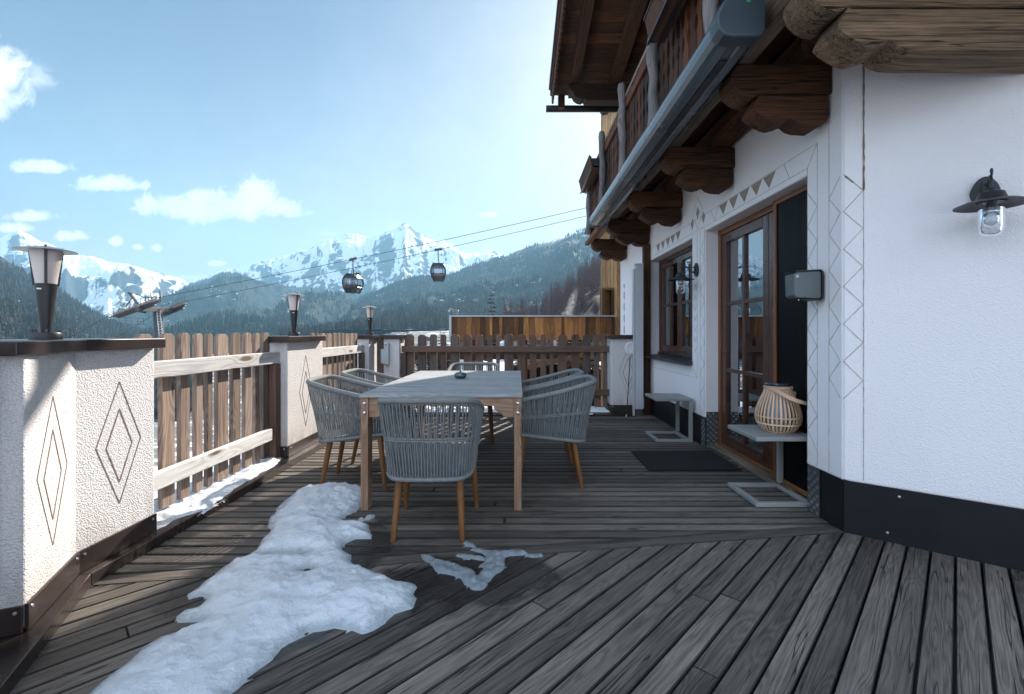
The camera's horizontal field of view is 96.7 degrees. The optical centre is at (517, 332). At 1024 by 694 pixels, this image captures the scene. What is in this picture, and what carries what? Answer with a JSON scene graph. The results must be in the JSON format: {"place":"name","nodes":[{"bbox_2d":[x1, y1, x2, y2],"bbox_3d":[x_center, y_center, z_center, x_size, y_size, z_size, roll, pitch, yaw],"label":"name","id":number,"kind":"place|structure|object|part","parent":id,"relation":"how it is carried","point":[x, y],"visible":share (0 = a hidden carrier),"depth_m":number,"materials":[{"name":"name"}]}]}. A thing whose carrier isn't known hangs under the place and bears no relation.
{"place":"outdoors","nodes":[
{"label":"outdoors","id":0,"kind":"place"},
{"bbox_2d":[0,230,188,321],"bbox_3d":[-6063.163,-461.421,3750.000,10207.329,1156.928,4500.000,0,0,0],"label":"snow mountain","id":1,"kind":"structure","parent":0,"point":[103,287],"depth_m":3521.58,"materials":[{"name":"white snow"}]},
{"bbox_2d":[0,256,203,409],"bbox_3d":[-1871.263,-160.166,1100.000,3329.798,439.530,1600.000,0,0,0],"label":"hill","id":2,"kind":"structure","parent":0,"point":[11,317],"depth_m":966.90,"materials":[{"name":"green plant"}]},
{"bbox_2d":[0,261,203,410],"bbox_3d":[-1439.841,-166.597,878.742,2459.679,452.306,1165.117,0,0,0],"label":"forest","id":3,"kind":"object","parent":2,"relation":"on","point":[22,324],"visible":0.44,"depth_m":899.78,"materials":[{"name":"green plant"}]},
{"bbox_2d":[121,273,360,339],"bbox_3d":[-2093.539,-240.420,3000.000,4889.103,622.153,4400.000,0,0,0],"label":"forested mountain","id":4,"kind":"structure","parent":0,"point":[264,298],"depth_m":2323.93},
{"bbox_2d":[119,271,362,353],"bbox_3d":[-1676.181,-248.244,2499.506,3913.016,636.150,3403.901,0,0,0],"label":"forest","id":5,"kind":"object","parent":4,"relation":"on","point":[233,323],"visible":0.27,"depth_m":1397.69,"materials":[{"name":"green plant"}]},
{"bbox_2d":[0,0,600,282],"label":"sky","id":6,"kind":"structure","parent":0,"point":[187,140],"materials":[{"name":"blue"}]},
{"bbox_2d":[154,330,503,498],"bbox_3d":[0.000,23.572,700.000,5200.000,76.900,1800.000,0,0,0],"label":"snowy ground","id":7,"kind":"structure","parent":0,"point":[416,333],"depth_m":316.97,"materials":[{"name":"white snow"}]},
{"bbox_2d":[108,291,186,360],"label":"cable car pylon","id":8,"kind":"object","parent":7,"relation":"on","point":[160,313],"visible":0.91,"depth_m":58.33,"materials":[{"name":"metal"}]},
{"bbox_2d":[69,208,583,337],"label":"haul rope","id":9,"kind":"object","parent":8,"relation":"attached to","point":[341,261],"visible":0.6,"depth_m":53.78,"materials":[{"name":"metal"}]},
{"bbox_2d":[342,257,363,293],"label":"gondola","id":10,"kind":"object","parent":9,"relation":"hanging from","point":[352,288],"visible":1,"depth_m":53.15,"materials":[{"name":"paint"}]},
{"bbox_2d":[342,278,363,286],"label":"windows","id":11,"kind":"structure","parent":10,"relation":"in","point":[345,280],"depth_m":53.89,"materials":[{"name":"clear glass"}]},
{"bbox_2d":[116,216,584,337],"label":"haul rope","id":12,"kind":"object","parent":8,"relation":"attached to","point":[360,266],"visible":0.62,"depth_m":58.64,"materials":[{"name":"metal"}]},
{"bbox_2d":[430,248,445,281],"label":"gondola","id":13,"kind":"object","parent":12,"relation":"hanging from","point":[437,277],"visible":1,"depth_m":56.75,"materials":[{"name":"black metal"}]},
{"bbox_2d":[437,330,447,370],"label":"spruce tree","id":14,"kind":"object","parent":7,"relation":"on","point":[438,364],"visible":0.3,"depth_m":71.68,"materials":[{"name":"green plant"}]},
{"bbox_2d":[437,343,449,370],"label":"spruce tree","id":15,"kind":"object","parent":7,"relation":"on","point":[447,365],"visible":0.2,"depth_m":59.90,"materials":[{"name":"green plant"}]},
{"bbox_2d":[447,339,503,365],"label":"valley house","id":16,"kind":"structure","parent":7,"relation":"on","point":[461,342],"depth_m":105.07,"materials":[{"name":"white wood"}]},
{"bbox_2d":[483,292,501,345],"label":"spruce tree","id":17,"kind":"object","parent":7,"relation":"on","point":[485,341],"visible":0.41,"depth_m":49.16,"materials":[{"name":"green plant"}]},
{"bbox_2d":[514,360,570,386],"bbox_3d":[0.750,1.550,12.600,1.800,1.600,4.419,0,0,10],"label":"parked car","id":18,"kind":"object","parent":7,"relation":"on","point":[547,369],"visible":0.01,"depth_m":11.01,"materials":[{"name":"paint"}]},
{"bbox_3d":[0.418,1.195,10.719,1.400,0.410,0.250,0,0,10],"label":"rear window","id":19,"kind":"part","parent":18,"relation":"part of","materials":[{"name":"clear glass"}]},
{"bbox_2d":[556,340,600,369],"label":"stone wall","id":20,"kind":"structure","parent":7,"relation":"on","point":[581,362],"depth_m":13.57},
{"bbox_2d":[600,112,620,406],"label":"timber annexe","id":21,"kind":"structure","parent":7,"relation":"on","point":[610,296],"depth_m":9.44,"materials":[{"name":"brown wood"}]},
{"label":"terrace edge","id":22,"kind":"structure","parent":7,"relation":"on","visible":0},
{"bbox_2d":[0,407,635,693],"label":"kerb","id":23,"kind":"structure","parent":22,"relation":"on","point":[20,653],"depth_m":2.07,"materials":[{"name":"brown wood"}]},
{"bbox_2d":[0,338,165,637],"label":"pillar","id":24,"kind":"structure","parent":23,"relation":"on","point":[76,456],"depth_m":1.98,"materials":[{"name":"paint"}]},
{"bbox_2d":[12,244,77,339],"bbox_3d":[-2.068,-0.177,1.995,0.203,0.412,0.203,0,0,0],"label":"pillar lamp","id":25,"kind":"object","parent":24,"relation":"on","point":[45,261],"visible":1,"depth_m":1.97,"materials":[{"name":"black metal"}]},
{"bbox_2d":[133,333,280,508],"bbox_3d":[-2.123,0.544,3.244,0.102,1.091,1.477,0,0,0],"label":"picket fence","id":26,"kind":"object","parent":23,"relation":"on","point":[249,361],"visible":0.88,"depth_m":3.19,"materials":[{"name":"brown wood"}]},
{"bbox_2d":[154,457,282,528],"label":"ledge snow","id":27,"kind":"structure","parent":23,"relation":"on","point":[208,498],"depth_m":3.02,"materials":[{"name":"white snow"}]},
{"bbox_2d":[268,336,325,457],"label":"pillar","id":28,"kind":"structure","parent":23,"relation":"on","point":[301,360],"depth_m":4.15,"materials":[{"name":"paint"}]},
{"bbox_2d":[283,293,304,335],"bbox_3d":[-2.145,-0.177,4.360,0.203,0.412,0.203,0,0,-10],"label":"pillar lamp","id":29,"kind":"object","parent":28,"relation":"on","point":[293,298],"visible":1,"depth_m":4.33,"materials":[{"name":"black metal"}]},
{"bbox_2d":[309,333,364,422],"bbox_3d":[-2.123,0.545,5.442,0.102,1.090,1.445,0,0,0],"label":"picket fence","id":30,"kind":"object","parent":23,"relation":"on","point":[341,351],"visible":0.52,"depth_m":5.47,"materials":[{"name":"brown wood"}]},
{"bbox_2d":[357,335,378,388],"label":"pillar","id":31,"kind":"structure","parent":23,"relation":"on","point":[369,342],"depth_m":6.20,"materials":[{"name":"paint"}]},
{"bbox_2d":[362,306,376,334],"bbox_3d":[-2.098,-0.177,6.450,0.203,0.412,0.203,0,0,20],"label":"pillar lamp","id":32,"kind":"object","parent":31,"relation":"on","point":[369,312],"visible":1,"depth_m":6.42,"materials":[{"name":"black metal"}]},
{"bbox_2d":[377,336,383,379],"bbox_3d":[-1.930,0.570,6.445,0.110,1.040,0.090,0,0,0],"label":"wooden post","id":33,"kind":"object","parent":23,"relation":"on","point":[380,346],"visible":0.19,"depth_m":6.40,"materials":[{"name":"brown wood"}]},
{"bbox_2d":[379,335,404,383],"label":"pillar","id":34,"kind":"structure","parent":23,"relation":"on","point":[393,367],"depth_m":6.32,"materials":[{"name":"paint"}]},
{"bbox_2d":[381,343,389,364],"bbox_3d":[-1.831,0.289,6.280,0.107,0.301,0.070,0,0,0],"label":"utility box","id":35,"kind":"object","parent":34,"relation":"attached to","point":[385,355],"visible":1,"depth_m":6.25,"materials":[{"name":"grey metal"}]},
{"bbox_2d":[401,334,609,407],"bbox_3d":[-0.175,0.554,6.431,2.930,1.071,0.097,0,0,0],"label":"picket fence","id":36,"kind":"object","parent":23,"relation":"on","point":[455,349],"visible":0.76,"depth_m":6.45,"materials":[{"name":"brown wood"}]},
{"bbox_2d":[416,406,609,414],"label":"ledge snow","id":37,"kind":"structure","parent":23,"relation":"on","point":[598,409],"depth_m":6.31,"materials":[{"name":"white snow"}]},
{"bbox_2d":[605,335,635,411],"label":"pillar","id":38,"kind":"structure","parent":23,"relation":"on","point":[618,359],"depth_m":6.27,"materials":[{"name":"paint"}]},
{"bbox_2d":[625,341,632,355],"bbox_3d":[1.545,0.226,6.233,0.144,0.212,0.064,0,0,0],"label":"cable reel","id":39,"kind":"object","parent":38,"relation":"attached to","point":[628,347],"visible":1,"depth_m":6.24,"materials":[{"name":"white plastic"}]},
{"bbox_2d":[504,493,1023,693],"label":"deck substructure","id":40,"kind":"object","parent":22,"relation":"on","point":[954,652],"depth_m":1.83,"materials":[{"name":"black wood"}]},
{"bbox_2d":[10,415,1023,693],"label":"deck","id":41,"kind":"structure","parent":40,"relation":"on","point":[638,577],"depth_m":1.99,"materials":[{"name":"grey wood"}]},
{"bbox_2d":[90,482,416,693],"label":"snow heap","id":42,"kind":"object","parent":41,"relation":"on","point":[265,602],"visible":0.99,"depth_m":1.86,"materials":[{"name":"white snow"}]},
{"bbox_2d":[306,374,402,489],"bbox_3d":[-1.260,0.746,3.548,0.647,0.813,0.583,0,0,-4],"label":"rope chair","id":43,"kind":"object","parent":41,"relation":"on","point":[320,391],"visible":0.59,"depth_m":3.32,"materials":[{"name":"grey fabric"}]},
{"bbox_2d":[357,514,374,521],"bbox_3d":[-0.945,1.149,2.821,0.108,0.026,0.150,0,0,0],"label":"snow crumb","id":44,"kind":"object","parent":41,"relation":"on","point":[367,517],"visible":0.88,"depth_m":2.81,"materials":[{"name":"white snow"}]},
{"bbox_2d":[340,368,416,463],"bbox_3d":[-1.260,0.746,4.199,0.647,0.813,0.584,0,0,-2],"label":"rope chair","id":45,"kind":"object","parent":41,"relation":"on","point":[353,373],"visible":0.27,"depth_m":4.22,"materials":[{"name":"grey fabric"}]},
{"bbox_2d":[377,397,484,542],"bbox_3d":[-0.497,0.746,2.700,0.583,0.813,0.647,0,0,0],"label":"rope chair","id":46,"kind":"object","parent":41,"relation":"on","point":[408,460],"visible":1,"depth_m":2.46,"materials":[{"name":"grey fabric"}]},
{"bbox_2d":[359,371,522,510],"bbox_3d":[-0.496,0.773,3.845,1.052,0.754,1.827,0,0,0],"label":"dining table","id":47,"kind":"object","parent":41,"relation":"on","point":[500,391],"visible":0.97,"depth_m":2.97,"materials":[{"name":"grey wood"}]},
{"bbox_2d":[454,370,466,378],"bbox_3d":[-0.498,0.357,3.950,0.111,0.077,0.111,0,0,0],"label":"lidded jar","id":48,"kind":"object","parent":47,"relation":"on","point":[460,375],"visible":1,"depth_m":3.91,"materials":[{"name":"green ceramic"}]},
{"bbox_2d":[447,362,499,443],"bbox_3d":[-0.492,0.746,4.980,0.583,0.813,0.647,0,0,0],"label":"rope chair","id":49,"kind":"object","parent":41,"relation":"on","point":[476,368],"visible":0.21,"depth_m":5.20,"materials":[{"name":"grey fabric"}]},
{"bbox_2d":[421,541,542,589],"bbox_3d":[-0.197,1.143,2.339,0.496,0.036,0.503,0,0,43],"label":"ice patch","id":50,"kind":"object","parent":41,"relation":"on","point":[492,564],"visible":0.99,"depth_m":2.24,"materials":[{"name":"white snow"}]},
{"bbox_2d":[522,368,583,463],"bbox_3d":[0.275,0.746,4.190,0.647,0.813,0.583,0,0,0],"label":"rope chair","id":51,"kind":"object","parent":41,"relation":"on","point":[576,371],"visible":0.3,"depth_m":4.11,"materials":[{"name":"grey fabric"}]},
{"bbox_2d":[512,374,596,489],"bbox_3d":[0.280,0.746,3.544,0.647,0.813,0.583,0,0,2],"label":"rope chair","id":52,"kind":"object","parent":41,"relation":"on","point":[552,428],"visible":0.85,"depth_m":3.31,"materials":[{"name":"grey fabric"}]},
{"bbox_2d":[625,356,630,416],"bbox_3d":[1.497,0.732,6.179,0.089,0.824,0.020,0,0,-26],"label":"crank rod","id":53,"kind":"object","parent":41,"relation":"on","point":[628,387],"visible":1,"depth_m":6.18,"materials":[{"name":"black metal"}]},
{"bbox_2d":[632,263,643,415],"bbox_3d":[1.651,0.097,6.255,0.151,2.083,0.100,0,0,0],"label":"side screen","id":54,"kind":"object","parent":41,"relation":"on","point":[637,339],"visible":1,"depth_m":6.21,"materials":[{"name":"grey metal"}]},
{"bbox_2d":[645,393,692,441],"bbox_3d":[1.637,0.917,4.968,0.385,0.458,0.425,0,0,0],"label":"side table","id":55,"kind":"object","parent":41,"relation":"on","point":[677,397],"visible":1,"depth_m":4.83,"materials":[{"name":"grey metal"}]},
{"bbox_2d":[631,450,741,470],"bbox_3d":[1.478,1.141,4.088,0.781,0.011,0.625,0,0,0],"label":"doormat","id":56,"kind":"object","parent":41,"relation":"on","point":[700,460],"visible":1,"depth_m":4.01,"materials":[{"name":"black rubber"}]},
{"bbox_2d":[728,425,815,506],"bbox_3d":[1.765,0.915,3.192,0.400,0.461,0.415,0,0,0],"label":"side table","id":57,"kind":"object","parent":41,"relation":"on","point":[757,433],"visible":0.69,"depth_m":3.14,"materials":[{"name":"grey metal"}]},
{"bbox_2d":[754,382,806,433],"bbox_3d":[1.830,0.514,3.163,0.333,0.337,0.294,0,0,38],"label":"bamboo lantern","id":58,"kind":"object","parent":57,"relation":"on","point":[778,409],"visible":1,"depth_m":3.10,"materials":[{"name":"beige wicker"}]},
{"bbox_2d":[546,0,1023,580],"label":"alpine house","id":59,"kind":"structure","parent":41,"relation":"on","point":[854,150],"depth_m":2.59,"materials":[{"name":"paint"}]},
{"bbox_2d":[578,155,599,193],"bbox_3d":[1.114,-2.461,7.140,0.172,0.213,1.160,0,0,0],"label":"flower box","id":60,"kind":"object","parent":59,"relation":"attached to","point":[589,175],"visible":0.83,"depth_m":6.93,"materials":[{"name":"brown wood"}]},
{"bbox_2d":[643,0,685,44],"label":"flower box","id":61,"kind":"object","parent":59,"relation":"attached to","point":[660,17],"visible":1,"depth_m":3.49,"materials":[{"name":"brown wood"}]},
{"bbox_2d":[645,245,692,364],"bbox_3d":[1.961,-0.333,5.668,0.332,1.365,1.603,0,0,0],"label":"window","id":62,"kind":"structure","parent":59,"relation":"in","point":[675,309],"depth_m":5.85,"materials":[{"name":"brown wood"}]},
{"bbox_2d":[588,0,764,227],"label":"awning","id":63,"kind":"object","parent":59,"relation":"attached to","point":[734,32],"visible":0.98,"depth_m":2.80,"materials":[{"name":"metal"}]},
{"bbox_2d":[667,263,698,293],"bbox_3d":[1.717,-0.566,4.745,0.304,0.325,0.265,0,0,0],"label":"wall lamp","id":64,"kind":"object","parent":59,"relation":"attached to","point":[680,277],"visible":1,"depth_m":4.72,"materials":[{"name":"metal"}]},
{"bbox_2d":[710,185,819,497],"bbox_3d":[1.988,0.067,3.750,0.147,2.163,1.600,0,0,0],"label":"door","id":65,"kind":"structure","parent":59,"relation":"in","point":[762,333],"depth_m":3.80,"materials":[{"name":"brown wood"}]},
{"bbox_2d":[785,269,823,300],"bbox_3d":[1.773,-0.291,2.815,0.192,0.189,0.110,0,0,0],"label":"wall speaker","id":66,"kind":"object","parent":59,"relation":"attached to","point":[804,285],"depth_m":2.77,"materials":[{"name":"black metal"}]},
{"bbox_2d":[952,168,1023,236],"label":"wall lamp","id":67,"kind":"object","parent":59,"relation":"attached to","point":[988,195],"visible":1,"depth_m":2.13,"materials":[{"name":"metal"}]},
{"bbox_2d":[188,223,504,293],"bbox_3d":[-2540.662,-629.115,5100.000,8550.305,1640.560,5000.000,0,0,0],"label":"snow peak","id":68,"kind":"structure","parent":0,"point":[348,246],"depth_m":5265.28,"materials":[{"name":"white snow"}]},
{"bbox_2d":[307,260,597,335],"bbox_3d":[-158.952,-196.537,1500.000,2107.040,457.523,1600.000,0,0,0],"label":"hill","id":69,"kind":"structure","parent":0,"point":[494,297],"depth_m":1167.67,"materials":[{"name":"green plant"}]},
{"bbox_2d":[277,255,598,335],"bbox_3d":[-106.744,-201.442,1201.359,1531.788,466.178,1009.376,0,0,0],"label":"forest","id":70,"kind":"object","parent":69,"relation":"on","point":[398,319],"visible":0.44,"depth_m":943.97,"materials":[{"name":"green plant"}]},
{"bbox_2d":[351,230,598,320],"bbox_3d":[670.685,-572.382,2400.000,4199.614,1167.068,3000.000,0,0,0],"label":"forested hill","id":71,"kind":"structure","parent":0,"point":[403,301],"depth_m":2212.98,"materials":[{"name":"green plant"}]},
{"bbox_2d":[350,228,600,334],"bbox_3d":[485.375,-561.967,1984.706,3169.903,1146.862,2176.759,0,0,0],"label":"forest","id":72,"kind":"object","parent":71,"relation":"on","point":[575,247],"visible":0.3,"depth_m":2272.98,"materials":[{"name":"green plant"}]},
{"bbox_2d":[414,315,616,385],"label":"terrace parapet","id":73,"kind":"structure","parent":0,"point":[556,326],"depth_m":9.29,"materials":[{"name":"brown wood"}]},
{"bbox_2d":[514,274,600,361],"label":"larch hill","id":74,"kind":"structure","parent":0,"point":[590,304],"depth_m":139.11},
{"bbox_2d":[507,303,514,314],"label":"larch tree","id":75,"kind":"object","parent":74,"relation":"on","point":[511,306],"visible":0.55,"depth_m":163.86,"materials":[{"name":"brown plant"}]},
{"bbox_2d":[518,298,525,324],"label":"larch tree","id":76,"kind":"object","parent":74,"relation":"on","point":[521,308],"visible":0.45,"depth_m":150.05,"materials":[{"name":"brown plant"}]},
{"bbox_2d":[546,283,558,314],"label":"larch tree","id":77,"kind":"object","parent":74,"relation":"on","point":[551,295],"visible":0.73,"depth_m":163.81,"materials":[{"name":"brown plant"}]},
{"bbox_2d":[551,286,559,314],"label":"larch tree","id":78,"kind":"object","parent":74,"relation":"on","point":[555,302],"visible":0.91,"depth_m":155.57,"materials":[{"name":"brown plant"}]},
{"bbox_2d":[554,284,560,311],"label":"larch tree","id":79,"kind":"object","parent":74,"relation":"on","point":[557,285],"visible":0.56,"depth_m":188.60,"materials":[{"name":"brown plant"}]},
{"bbox_2d":[556,289,564,314],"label":"larch tree","id":80,"kind":"object","parent":74,"relation":"on","point":[561,303],"visible":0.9,"depth_m":161.02,"materials":[{"name":"brown plant"}]},
{"bbox_2d":[559,276,571,313],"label":"larch tree","id":81,"kind":"object","parent":74,"relation":"on","point":[566,288],"visible":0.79,"depth_m":166.59,"materials":[{"name":"brown plant"}]},
{"bbox_2d":[561,286,569,313],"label":"larch tree","id":82,"kind":"object","parent":74,"relation":"on","point":[566,309],"visible":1,"depth_m":152.75,"materials":[{"name":"brown plant"}]},
{"bbox_2d":[568,271,577,305],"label":"larch tree","id":83,"kind":"object","parent":74,"relation":"on","point":[572,284],"visible":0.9,"depth_m":177.56,"materials":[{"name":"brown plant"}]},
{"bbox_2d":[572,268,585,302],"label":"larch tree","id":84,"kind":"object","parent":74,"relation":"on","point":[578,285],"visible":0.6,"depth_m":169.34,"materials":[{"name":"brown plant"}]},
{"bbox_2d":[573,263,586,305],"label":"larch tree","id":85,"kind":"object","parent":74,"relation":"on","point":[583,285],"visible":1,"depth_m":150.03,"materials":[{"name":"brown plant"}]},
{"bbox_2d":[576,278,585,300],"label":"larch tree","id":86,"kind":"object","parent":74,"relation":"on","point":[581,290],"visible":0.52,"depth_m":155.55,"materials":[{"name":"brown plant"}]},
{"bbox_2d":[578,263,588,291],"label":"larch tree","id":87,"kind":"object","parent":74,"relation":"on","point":[586,289],"visible":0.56,"depth_m":180.36,"materials":[{"name":"brown plant"}]},
{"bbox_2d":[585,258,595,291],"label":"larch tree","id":88,"kind":"object","parent":74,"relation":"on","point":[589,282],"visible":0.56,"depth_m":174.86,"materials":[{"name":"brown plant"}]},
{"bbox_2d":[587,255,598,294],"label":"larch tree","id":89,"kind":"object","parent":74,"relation":"on","point":[595,276],"visible":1,"depth_m":152.83,"materials":[{"name":"brown plant"}]},
{"bbox_2d":[590,253,598,282],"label":"larch tree","id":90,"kind":"object","parent":74,"relation":"on","point":[595,269],"visible":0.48,"depth_m":180.38,"materials":[{"name":"brown plant"}]},
{"bbox_2d":[595,263,600,289],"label":"larch tree","id":91,"kind":"object","parent":74,"relation":"on","point":[598,277],"visible":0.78,"depth_m":161.12,"materials":[{"name":"brown plant"}]},
{"bbox_2d":[590,362,600,406],"bbox_3d":[2.750,1.600,12.300,1.800,1.600,4.419,0,0,4],"label":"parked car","id":92,"kind":"object","parent":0,"point":[592,370],"depth_m":10.89,"materials":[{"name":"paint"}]}
]}

